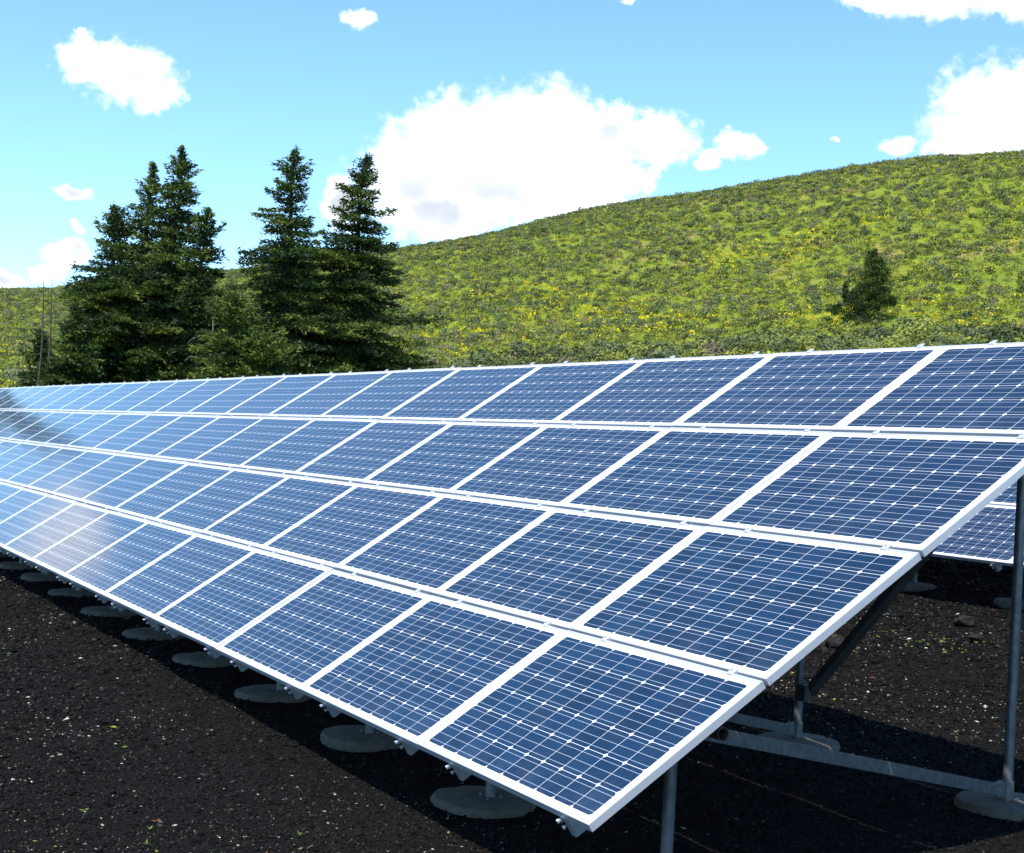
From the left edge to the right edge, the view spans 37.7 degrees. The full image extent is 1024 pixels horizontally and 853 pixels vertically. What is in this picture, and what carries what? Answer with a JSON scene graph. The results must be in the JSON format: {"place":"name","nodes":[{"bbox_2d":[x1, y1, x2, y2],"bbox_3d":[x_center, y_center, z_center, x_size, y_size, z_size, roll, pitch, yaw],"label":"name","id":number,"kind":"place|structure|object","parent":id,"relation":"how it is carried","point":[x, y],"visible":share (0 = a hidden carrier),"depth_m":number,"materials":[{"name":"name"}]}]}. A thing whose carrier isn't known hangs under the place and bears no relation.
{"place":"outdoors","nodes":[
{"label":"outdoors","id":0,"kind":"place"},
{"bbox_2d":[0,556,1023,852],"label":"ground","id":1,"kind":"structure","parent":0,"point":[338,814],"depth_m":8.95,"materials":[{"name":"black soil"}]},
{"bbox_2d":[35,566,46,572],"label":"mounting rail","id":2,"kind":"object","parent":1,"relation":"on","point":[42,570],"visible":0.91,"depth_m":15.93,"materials":[{"name":"metal"}]},
{"bbox_2d":[30,511,149,577],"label":"solar panel","id":3,"kind":"object","parent":2,"relation":"attached to","point":[82,545],"visible":0.89,"depth_m":15.68,"materials":[{"name":"glass"}]},
{"bbox_2d":[113,462,234,520],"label":"solar panel","id":4,"kind":"object","parent":2,"relation":"attached to","point":[162,496],"visible":0.88,"depth_m":16.10,"materials":[{"name":"glass"}]},
{"bbox_2d":[191,415,315,467],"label":"solar panel","id":5,"kind":"object","parent":2,"relation":"attached to","point":[249,442],"visible":0.86,"depth_m":16.52,"materials":[{"name":"glass"}]},
{"bbox_2d":[267,369,391,417],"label":"solar panel","id":6,"kind":"object","parent":2,"relation":"attached to","point":[327,395],"visible":0.82,"depth_m":16.95,"materials":[{"name":"glass"}]},
{"bbox_2d":[69,582,82,590],"bbox_3d":[-2.662,0.505,15.325,4.161,0.095,0.066,-34,16,-24],"label":"mounting rail","id":7,"kind":"object","parent":1,"relation":"on","point":[77,587],"visible":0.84,"depth_m":14.48,"materials":[{"name":"metal"}]},
{"bbox_2d":[62,521,197,597],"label":"solar panel","id":8,"kind":"object","parent":7,"relation":"attached to","point":[100,573],"visible":0.94,"depth_m":14.21,"materials":[{"name":"glass"}]},
{"bbox_2d":[319,366,461,419],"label":"solar panel","id":9,"kind":"object","parent":7,"relation":"attached to","point":[379,399],"visible":0.78,"depth_m":15.48,"materials":[{"name":"glass"}]},
{"bbox_2d":[95,595,108,602],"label":"mounting rail","id":10,"kind":"object","parent":1,"relation":"on","point":[103,600],"visible":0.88,"depth_m":13.55,"materials":[{"name":"metal"}]},
{"bbox_2d":[153,468,290,533],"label":"solar panel","id":11,"kind":"object","parent":10,"relation":"on","point":[200,511],"visible":0.81,"depth_m":14.64,"materials":[{"name":"glass"}]},
{"bbox_2d":[238,416,378,474],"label":"solar panel","id":12,"kind":"object","parent":10,"relation":"attached to","point":[303,446],"visible":0.86,"depth_m":15.05,"materials":[{"name":"glass"}]},
{"bbox_2d":[81,606,136,617],"bbox_3d":[-4.118,1.919,15.372,0.578,0.124,0.574,3,-1,1],"label":"concrete footing","id":13,"kind":"object","parent":1,"relation":"on","point":[102,611],"visible":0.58,"depth_m":15.16,"materials":[{"name":"grey concrete"}]},
{"bbox_2d":[143,618,157,627],"bbox_3d":[-1.365,0.544,12.941,4.161,0.095,0.066,-34,16,-24],"label":"mounting rail","id":14,"kind":"object","parent":1,"relation":"on","point":[153,624],"visible":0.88,"depth_m":12.10,"materials":[{"name":"metal"}]},
{"bbox_2d":[102,533,256,620],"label":"solar panel","id":15,"kind":"object","parent":14,"relation":"on","point":[162,583],"visible":0.93,"depth_m":12.76,"materials":[{"name":"glass"}]},
{"bbox_2d":[201,474,358,548],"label":"solar panel","id":16,"kind":"object","parent":14,"relation":"on","point":[272,513],"visible":0.88,"depth_m":13.18,"materials":[{"name":"glass"}]},
{"bbox_2d":[293,418,453,483],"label":"solar panel","id":17,"kind":"object","parent":14,"relation":"on","point":[360,457],"visible":0.87,"depth_m":13.59,"materials":[{"name":"glass"}]},
{"bbox_2d":[381,363,542,421],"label":"solar panel","id":18,"kind":"object","parent":14,"relation":"attached to","point":[455,396],"visible":0.75,"depth_m":14.02,"materials":[{"name":"glass"}]},
{"bbox_2d":[122,627,185,640],"bbox_3d":[-3.328,1.948,13.908,0.579,0.123,0.577,2,-1,43],"label":"concrete footing","id":19,"kind":"object","parent":1,"relation":"on","point":[143,633],"visible":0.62,"depth_m":13.71,"materials":[{"name":"grey concrete"}]},
{"bbox_2d":[172,652,235,667],"bbox_3d":[-2.536,1.963,12.469,0.573,0.124,0.575,3,-1,20],"label":"concrete footing","id":20,"kind":"object","parent":1,"relation":"on","point":[199,659],"visible":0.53,"depth_m":12.27,"materials":[{"name":"grey concrete"}]},
{"bbox_2d":[183,289,277,378],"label":"young fir","id":21,"kind":"object","parent":1,"relation":"on","point":[232,314],"visible":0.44,"depth_m":46.81,"materials":[{"name":"green plant"}]},
{"bbox_2d":[230,660,247,671],"bbox_3d":[-0.289,0.577,10.965,4.161,0.095,0.066,-34,16,-24],"label":"mounting rail","id":22,"kind":"object","parent":1,"relation":"on","point":[241,667],"visible":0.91,"depth_m":10.12,"materials":[{"name":"metal"}]},
{"bbox_2d":[551,352,774,427],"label":"solar panel","id":23,"kind":"object","parent":22,"relation":"on","point":[671,391],"visible":0.81,"depth_m":11.10,"materials":[{"name":"glass"}]},
{"bbox_2d":[209,326,303,377],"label":"young fir","id":24,"kind":"object","parent":1,"relation":"on","point":[272,354],"visible":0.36,"depth_m":46.62,"materials":[{"name":"green plant"}]},
{"bbox_2d":[234,684,311,702],"bbox_3d":[-1.746,1.984,11.005,0.575,0.123,0.572,3,-1,-17],"label":"concrete footing","id":25,"kind":"object","parent":1,"relation":"on","point":[265,693],"visible":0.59,"depth_m":10.82,"materials":[{"name":"grey concrete"}]},
{"bbox_2d":[319,704,340,716],"bbox_3d":[0.502,0.602,9.511,4.161,0.095,0.066,-34,16,-24],"label":"mounting rail","id":26,"kind":"object","parent":1,"relation":"on","point":[333,712],"visible":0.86,"depth_m":8.66,"materials":[{"name":"metal"}]},
{"bbox_2d":[299,595,566,748],"bbox_3d":[-0.473,1.324,8.461,1.047,0.052,1.652,-33,16,-24],"label":"solar panel","id":27,"kind":"object","parent":26,"relation":"on","point":[419,672],"visible":0.93,"depth_m":8.36,"materials":[{"name":"glass"}]},
{"bbox_2d":[559,425,830,525],"bbox_3d":[1.106,0.276,9.302,1.047,0.051,1.652,-34,16,-24],"label":"solar panel","id":28,"kind":"object","parent":26,"relation":"on","point":[703,475],"visible":0.87,"depth_m":9.20,"materials":[{"name":"glass"}]},
{"bbox_2d":[673,343,944,431],"bbox_3d":[1.894,-0.249,9.723,1.047,0.053,1.652,-34,16,-24],"label":"solar panel","id":29,"kind":"object","parent":26,"relation":"attached to","point":[830,391],"visible":0.88,"depth_m":9.63,"materials":[{"name":"glass"}]},
{"bbox_2d":[320,725,401,752],"bbox_3d":[-0.935,2.003,9.561,0.575,0.124,0.576,3,-1,-26],"label":"concrete footing","id":30,"kind":"object","parent":1,"relation":"on","point":[349,738],"visible":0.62,"depth_m":9.37,"materials":[{"name":"grey concrete"}]},
{"bbox_2d":[360,724,378,734],"bbox_3d":[-0.870,1.615,9.544,0.152,0.687,0.110,3,-1,-29],"label":"steel post","id":31,"kind":"object","parent":30,"relation":"on","point":[369,729],"visible":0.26,"depth_m":9.51,"materials":[{"name":"grey metal"}]},
{"bbox_2d":[284,687,303,698],"bbox_3d":[0.218,0.593,10.034,4.161,0.095,0.066,-34,16,-24],"label":"mounting rail","id":32,"kind":"object","parent":31,"relation":"attached to","point":[297,694],"visible":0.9,"depth_m":9.19,"materials":[{"name":"metal"}]},
{"bbox_2d":[215,569,431,692],"bbox_3d":[-1.263,1.302,9.915,1.047,0.052,1.652,-33,16,-24],"label":"solar panel","id":33,"kind":"object","parent":32,"relation":"on","point":[296,642],"visible":0.91,"depth_m":9.83,"materials":[{"name":"glass"}]},
{"bbox_2d":[336,493,555,595],"bbox_3d":[-0.474,0.776,10.335,1.047,0.052,1.652,-34,16,-24],"label":"solar panel","id":34,"kind":"object","parent":32,"relation":"on","point":[434,547],"visible":0.93,"depth_m":10.25,"materials":[{"name":"glass"}]},
{"bbox_2d":[447,422,668,507],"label":"solar panel","id":35,"kind":"object","parent":32,"relation":"on","point":[553,465],"visible":0.88,"depth_m":10.68,"materials":[{"name":"glass"}]},
{"bbox_2d":[394,739,418,754],"bbox_3d":[1.009,0.617,8.581,4.161,0.095,0.066,-34,16,-24],"label":"mounting rail","id":36,"kind":"object","parent":1,"relation":"on","point":[410,750],"visible":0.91,"depth_m":7.74,"materials":[{"name":"metal"}]},
{"bbox_2d":[435,508,705,630],"bbox_3d":[0.315,0.802,8.881,1.047,0.051,1.652,-34,16,-24],"label":"solar panel","id":37,"kind":"object","parent":36,"relation":"attached to","point":[564,569],"visible":0.88,"depth_m":8.79,"materials":[{"name":"glass"}]},
{"bbox_2d":[430,785,535,818],"bbox_3d":[-0.159,2.048,8.095,0.574,0.124,0.578,3,-1,6],"label":"concrete footing","id":38,"kind":"object","parent":1,"relation":"on","point":[469,801],"visible":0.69,"depth_m":7.96,"materials":[{"name":"grey concrete"}]},
{"bbox_2d":[0,561,1023,852],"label":"pale litter","id":39,"kind":"object","parent":1,"relation":"on","point":[472,821],"visible":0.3,"depth_m":10.06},
{"bbox_2d":[556,817,586,837],"bbox_3d":[1.800,0.641,7.128,4.161,0.095,0.066,-34,16,-24],"label":"mounting rail","id":40,"kind":"object","parent":1,"relation":"on","point":[575,830],"visible":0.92,"depth_m":6.28,"materials":[{"name":"metal"}]},
{"bbox_2d":[416,630,765,831],"bbox_3d":[0.319,1.345,7.007,1.047,0.050,1.652,-34,16,-24],"label":"solar panel","id":41,"kind":"object","parent":40,"relation":"on","point":[590,733],"visible":1,"depth_m":6.85,"materials":[{"name":"glass"}]},
{"bbox_2d":[571,526,920,685],"bbox_3d":[1.107,0.825,7.427,1.047,0.050,1.652,-34,16,-24],"label":"solar panel","id":42,"kind":"object","parent":40,"relation":"on","point":[768,609],"visible":0.95,"depth_m":7.28,"materials":[{"name":"glass"}]},
{"bbox_2d":[709,429,1023,556],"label":"solar panel","id":43,"kind":"object","parent":40,"relation":"on","point":[923,495],"visible":0.92,"depth_m":7.73,"materials":[{"name":"glass"}]},
{"bbox_2d":[834,340,1023,436],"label":"solar panel","id":44,"kind":"object","parent":40,"relation":"on","point":[971,390],"visible":0.94,"depth_m":8.47,"materials":[{"name":"glass"}]},
{"bbox_2d":[757,731,840,751],"bbox_3d":[1.927,2.174,10.200,0.575,0.123,0.572,3,-1,-20],"label":"concrete footing","id":45,"kind":"object","parent":1,"relation":"on","point":[818,741],"visible":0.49,"depth_m":10.14,"materials":[{"name":"grey concrete"}]},
{"bbox_2d":[785,657,806,739],"bbox_3d":[1.983,0.917,10.209,0.152,2.420,0.110,3,-1,-29],"label":"steel post","id":46,"kind":"object","parent":45,"relation":"on","point":[797,724],"visible":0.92,"depth_m":10.18,"materials":[{"name":"grey metal"}]},
{"bbox_2d":[727,713,792,733],"bbox_3d":[0.923,1.679,9.112,0.066,0.680,2.879,2,-1,43],"label":"strut","id":47,"kind":"object","parent":46,"relation":"attached to","point":[757,722],"visible":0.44,"depth_m":9.86,"materials":[{"name":"metal"}]},
{"bbox_2d":[796,546,937,701],"bbox_3d":[2.448,0.959,9.450,0.125,1.826,1.770,3,-1,-29],"label":"cross brace","id":48,"kind":"object","parent":46,"relation":"attached to","point":[886,598],"visible":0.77,"depth_m":9.77,"materials":[{"name":"metal"}]},
{"bbox_2d":[954,791,1023,821],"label":"concrete footing","id":49,"kind":"object","parent":1,"relation":"on","point":[986,804],"visible":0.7,"depth_m":8.45,"materials":[{"name":"grey concrete"}]},
{"bbox_2d":[994,475,1023,801],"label":"steel post","id":50,"kind":"object","parent":49,"relation":"on","point":[1007,781],"visible":0.94,"depth_m":8.56,"materials":[{"name":"grey metal"}]},
{"bbox_2d":[704,730,1003,795],"bbox_3d":[1.764,1.698,7.569,2.821,0.666,0.066,4,-1,-43],"label":"strut","id":51,"kind":"object","parent":50,"relation":"attached to","point":[770,745],"visible":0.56,"depth_m":7.50,"materials":[{"name":"metal"}]},
{"bbox_2d":[990,564,1002,571],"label":"mounting rail","id":52,"kind":"object","parent":1,"relation":"on","point":[998,568],"visible":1,"depth_m":15.54,"materials":[{"name":"metal"}]},
{"bbox_2d":[931,504,1015,565],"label":"solar panel","id":53,"kind":"object","parent":52,"relation":"on","point":[985,534],"visible":0.45,"depth_m":16.12,"materials":[{"name":"glass"}]},
{"bbox_3d":[0.629,2.056,6.641,0.579,0.123,0.577,2,-1,43],"label":"concrete footing","id":54,"kind":"object","parent":1,"relation":"on","visible":0},
{"bbox_2d":[660,762,677,852],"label":"steel post","id":55,"kind":"object","parent":54,"relation":"on","point":[668,809],"visible":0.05,"depth_m":6.60,"materials":[{"name":"grey metal"}]},
{"bbox_2d":[0,152,1023,369],"bbox_3d":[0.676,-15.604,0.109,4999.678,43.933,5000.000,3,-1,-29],"label":"hills","id":56,"kind":"structure","parent":0,"point":[878,192],"depth_m":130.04,"materials":[{"name":"green plant"}]},
{"bbox_2d":[11,328,55,386],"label":"young fir","id":57,"kind":"object","parent":56,"relation":"on","point":[35,354],"visible":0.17,"depth_m":48.50,"materials":[{"name":"green plant"}]},
{"bbox_2d":[17,302,106,386],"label":"young fir","id":58,"kind":"object","parent":56,"relation":"on","point":[71,364],"visible":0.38,"depth_m":47.62,"materials":[{"name":"green plant"}]},
{"bbox_2d":[16,201,156,383],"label":"fir tree","id":59,"kind":"object","parent":56,"relation":"on","point":[109,311],"visible":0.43,"depth_m":50.52,"materials":[{"name":"green plant"}]},
{"bbox_2d":[89,161,181,381],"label":"fir tree","id":60,"kind":"object","parent":56,"relation":"on","point":[143,233],"visible":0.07,"depth_m":53.27,"materials":[{"name":"green plant"}]},
{"bbox_2d":[110,144,226,381],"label":"fir tree","id":61,"kind":"object","parent":56,"relation":"on","point":[156,321],"visible":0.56,"depth_m":50.17,"materials":[{"name":"green plant"}]},
{"bbox_2d":[158,205,231,380],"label":"fir tree","id":62,"kind":"object","parent":56,"relation":"on","point":[201,239],"visible":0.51,"depth_m":49.73,"materials":[{"name":"green plant"}]},
{"bbox_2d":[218,145,373,374],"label":"fir tree","id":63,"kind":"object","parent":56,"relation":"on","point":[283,253],"visible":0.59,"depth_m":50.24,"materials":[{"name":"green plant"}]},
{"bbox_2d":[247,151,444,373],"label":"fir tree","id":64,"kind":"object","parent":56,"relation":"on","point":[357,280],"visible":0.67,"depth_m":52.12,"materials":[{"name":"green plant"}]},
{"bbox_2d":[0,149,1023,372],"bbox_3d":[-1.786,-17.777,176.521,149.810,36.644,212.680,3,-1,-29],"label":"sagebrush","id":65,"kind":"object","parent":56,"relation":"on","point":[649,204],"visible":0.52,"depth_m":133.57,"materials":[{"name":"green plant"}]},
{"bbox_2d":[0,200,1023,370],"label":"yellow flowers","id":66,"kind":"object","parent":56,"relation":"on","point":[646,317],"visible":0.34,"depth_m":118.89,"materials":[{"name":"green plant"}]},
{"bbox_2d":[0,316,1023,387],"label":"sagebrush","id":67,"kind":"object","parent":56,"relation":"on","point":[915,331],"visible":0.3,"depth_m":54.07,"materials":[{"name":"green plant"}]},
{"bbox_2d":[824,243,900,323],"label":"juniper tree","id":68,"kind":"object","parent":56,"relation":"on","point":[873,279],"visible":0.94,"depth_m":97.56,"materials":[{"name":"green plant"}]},
{"bbox_2d":[0,0,1023,287],"label":"sky","id":69,"kind":"structure","parent":0,"point":[476,117],"materials":[{"name":"blue"}]},
{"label":"mounting rail","id":70,"kind":"object","parent":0,"visible":0},
{"bbox_2d":[2,502,109,562],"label":"solar panel","id":71,"kind":"object","parent":70,"relation":"on","point":[50,532],"visible":0.89,"depth_m":17.14,"materials":[{"name":"glass"}]},
{"bbox_2d":[79,457,189,510],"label":"solar panel","id":72,"kind":"object","parent":70,"relation":"attached to","point":[129,484],"visible":0.93,"depth_m":17.54,"materials":[{"name":"glass"}]},
{"bbox_2d":[153,414,263,462],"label":"solar panel","id":73,"kind":"object","parent":70,"relation":"attached to","point":[204,439],"visible":0.84,"depth_m":17.99,"materials":[{"name":"glass"}]},
{"bbox_2d":[223,372,336,416],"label":"solar panel","id":74,"kind":"object","parent":70,"relation":"on","point":[276,396],"visible":0.91,"depth_m":18.39,"materials":[{"name":"glass"}]},
{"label":"mounting rail","id":75,"kind":"object","parent":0,"visible":0},
{"bbox_2d":[0,494,76,548],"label":"solar panel","id":76,"kind":"object","parent":75,"relation":"on","point":[30,517],"visible":0.94,"depth_m":18.54,"materials":[{"name":"glass"}]},
{"bbox_2d":[51,453,150,502],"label":"solar panel","id":77,"kind":"object","parent":75,"relation":"attached to","point":[80,487],"visible":0.88,"depth_m":19.02,"materials":[{"name":"glass"}]},
{"bbox_2d":[120,413,220,457],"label":"solar panel","id":78,"kind":"object","parent":75,"relation":"attached to","point":[168,435],"visible":0.9,"depth_m":19.44,"materials":[{"name":"glass"}]},
{"bbox_2d":[186,374,288,415],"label":"solar panel","id":79,"kind":"object","parent":75,"relation":"attached to","point":[233,396],"visible":0.91,"depth_m":19.85,"materials":[{"name":"glass"}]},
{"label":"mounting rail","id":80,"kind":"object","parent":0,"visible":0},
{"bbox_2d":[0,488,47,522],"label":"solar panel","id":81,"kind":"object","parent":80,"relation":"attached to","point":[17,502],"visible":0.97,"depth_m":20.03,"materials":[{"name":"glass"}]},
{"bbox_2d":[26,449,117,494],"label":"solar panel","id":82,"kind":"object","parent":80,"relation":"attached to","point":[68,472],"visible":0.94,"depth_m":20.47,"materials":[{"name":"glass"}]},
{"bbox_2d":[91,412,183,453],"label":"solar panel","id":83,"kind":"object","parent":80,"relation":"on","point":[131,435],"visible":0.89,"depth_m":20.88,"materials":[{"name":"glass"}]},
{"bbox_2d":[153,376,245,413],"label":"solar panel","id":84,"kind":"object","parent":80,"relation":"attached to","point":[197,396],"visible":0.81,"depth_m":21.32,"materials":[{"name":"glass"}]},
{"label":"mounting rail","id":85,"kind":"object","parent":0,"visible":0},
{"bbox_2d":[4,446,87,487],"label":"solar panel","id":86,"kind":"object","parent":85,"relation":"attached to","point":[44,467],"visible":0.88,"depth_m":21.94,"materials":[{"name":"glass"}]},
{"bbox_2d":[66,412,150,449],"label":"solar panel","id":87,"kind":"object","parent":85,"relation":"attached to","point":[105,431],"visible":0.88,"depth_m":22.35,"materials":[{"name":"glass"}]},
{"bbox_2d":[124,378,209,413],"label":"solar panel","id":88,"kind":"object","parent":85,"relation":"attached to","point":[165,396],"visible":0.85,"depth_m":22.78,"materials":[{"name":"glass"}]},
{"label":"mounting rail","id":89,"kind":"object","parent":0,"visible":0},
{"bbox_2d":[0,443,62,481],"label":"solar panel","id":90,"kind":"object","parent":89,"relation":"attached to","point":[24,461],"visible":0.82,"depth_m":23.36,"materials":[{"name":"glass"}]},
{"bbox_2d":[44,411,121,446],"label":"solar panel","id":91,"kind":"object","parent":89,"relation":"attached to","point":[81,429],"visible":0.81,"depth_m":23.80,"materials":[{"name":"glass"}]},
{"bbox_2d":[99,379,178,412],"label":"solar panel","id":92,"kind":"object","parent":89,"relation":"attached to","point":[137,397],"visible":0.85,"depth_m":24.24,"materials":[{"name":"glass"}]},
{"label":"mounting rail","id":93,"kind":"object","parent":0,"visible":0},
{"bbox_2d":[24,411,97,443],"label":"solar panel","id":94,"kind":"object","parent":93,"relation":"attached to","point":[58,428],"visible":0.76,"depth_m":25.26,"materials":[{"name":"glass"}]},
{"bbox_2d":[77,380,151,411],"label":"solar panel","id":95,"kind":"object","parent":93,"relation":"attached to","point":[112,397],"visible":0.81,"depth_m":25.69,"materials":[{"name":"glass"}]},
{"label":"mounting rail","id":96,"kind":"object","parent":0,"visible":0},
{"bbox_2d":[6,410,73,441],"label":"solar panel","id":97,"kind":"object","parent":96,"relation":"attached to","point":[23,435],"visible":0.87,"depth_m":26.73,"materials":[{"name":"glass"}]},
{"bbox_2d":[57,381,126,411],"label":"solar panel","id":98,"kind":"object","parent":96,"relation":"attached to","point":[76,405],"visible":0.91,"depth_m":27.13,"materials":[{"name":"glass"}]},
{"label":"mounting rail","id":99,"kind":"object","parent":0,"visible":0},
{"bbox_2d":[0,410,54,439],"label":"solar panel","id":100,"kind":"object","parent":99,"relation":"attached to","point":[22,424],"visible":0.91,"depth_m":28.12,"materials":[{"name":"glass"}]},
{"bbox_2d":[39,383,103,410],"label":"solar panel","id":101,"kind":"object","parent":99,"relation":"attached to","point":[70,397],"visible":0.84,"depth_m":28.60,"materials":[{"name":"glass"}]},
{"bbox_3d":[0.401,0.862,13.116,0.152,2.407,0.110,3,-1,-29],"label":"steel post","id":102,"kind":"object","parent":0,"visible":0},
{"bbox_2d":[163,628,178,637],"bbox_3d":[-1.080,0.553,12.418,4.161,0.095,0.066,-34,16,-24],"label":"mounting rail","id":103,"kind":"object","parent":102,"relation":"attached to","point":[173,634],"visible":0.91,"depth_m":11.57,"materials":[{"name":"metal"}]},
{"bbox_2d":[152,549,332,651],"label":"solar panel","id":104,"kind":"object","parent":103,"relation":"on","point":[233,600],"visible":1,"depth_m":11.28,"materials":[{"name":"glass"}]},
{"bbox_2d":[260,483,443,569],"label":"solar panel","id":105,"kind":"object","parent":103,"relation":"on","point":[344,527],"visible":0.93,"depth_m":11.72,"materials":[{"name":"glass"}]},
{"bbox_2d":[362,420,547,493],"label":"solar panel","id":106,"kind":"object","parent":103,"relation":"on","point":[448,458],"visible":0.84,"depth_m":12.14,"materials":[{"name":"glass"}]},
{"bbox_2d":[457,358,643,423],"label":"solar panel","id":107,"kind":"object","parent":103,"relation":"on","point":[546,393],"visible":0.79,"depth_m":12.56,"materials":[{"name":"glass"}]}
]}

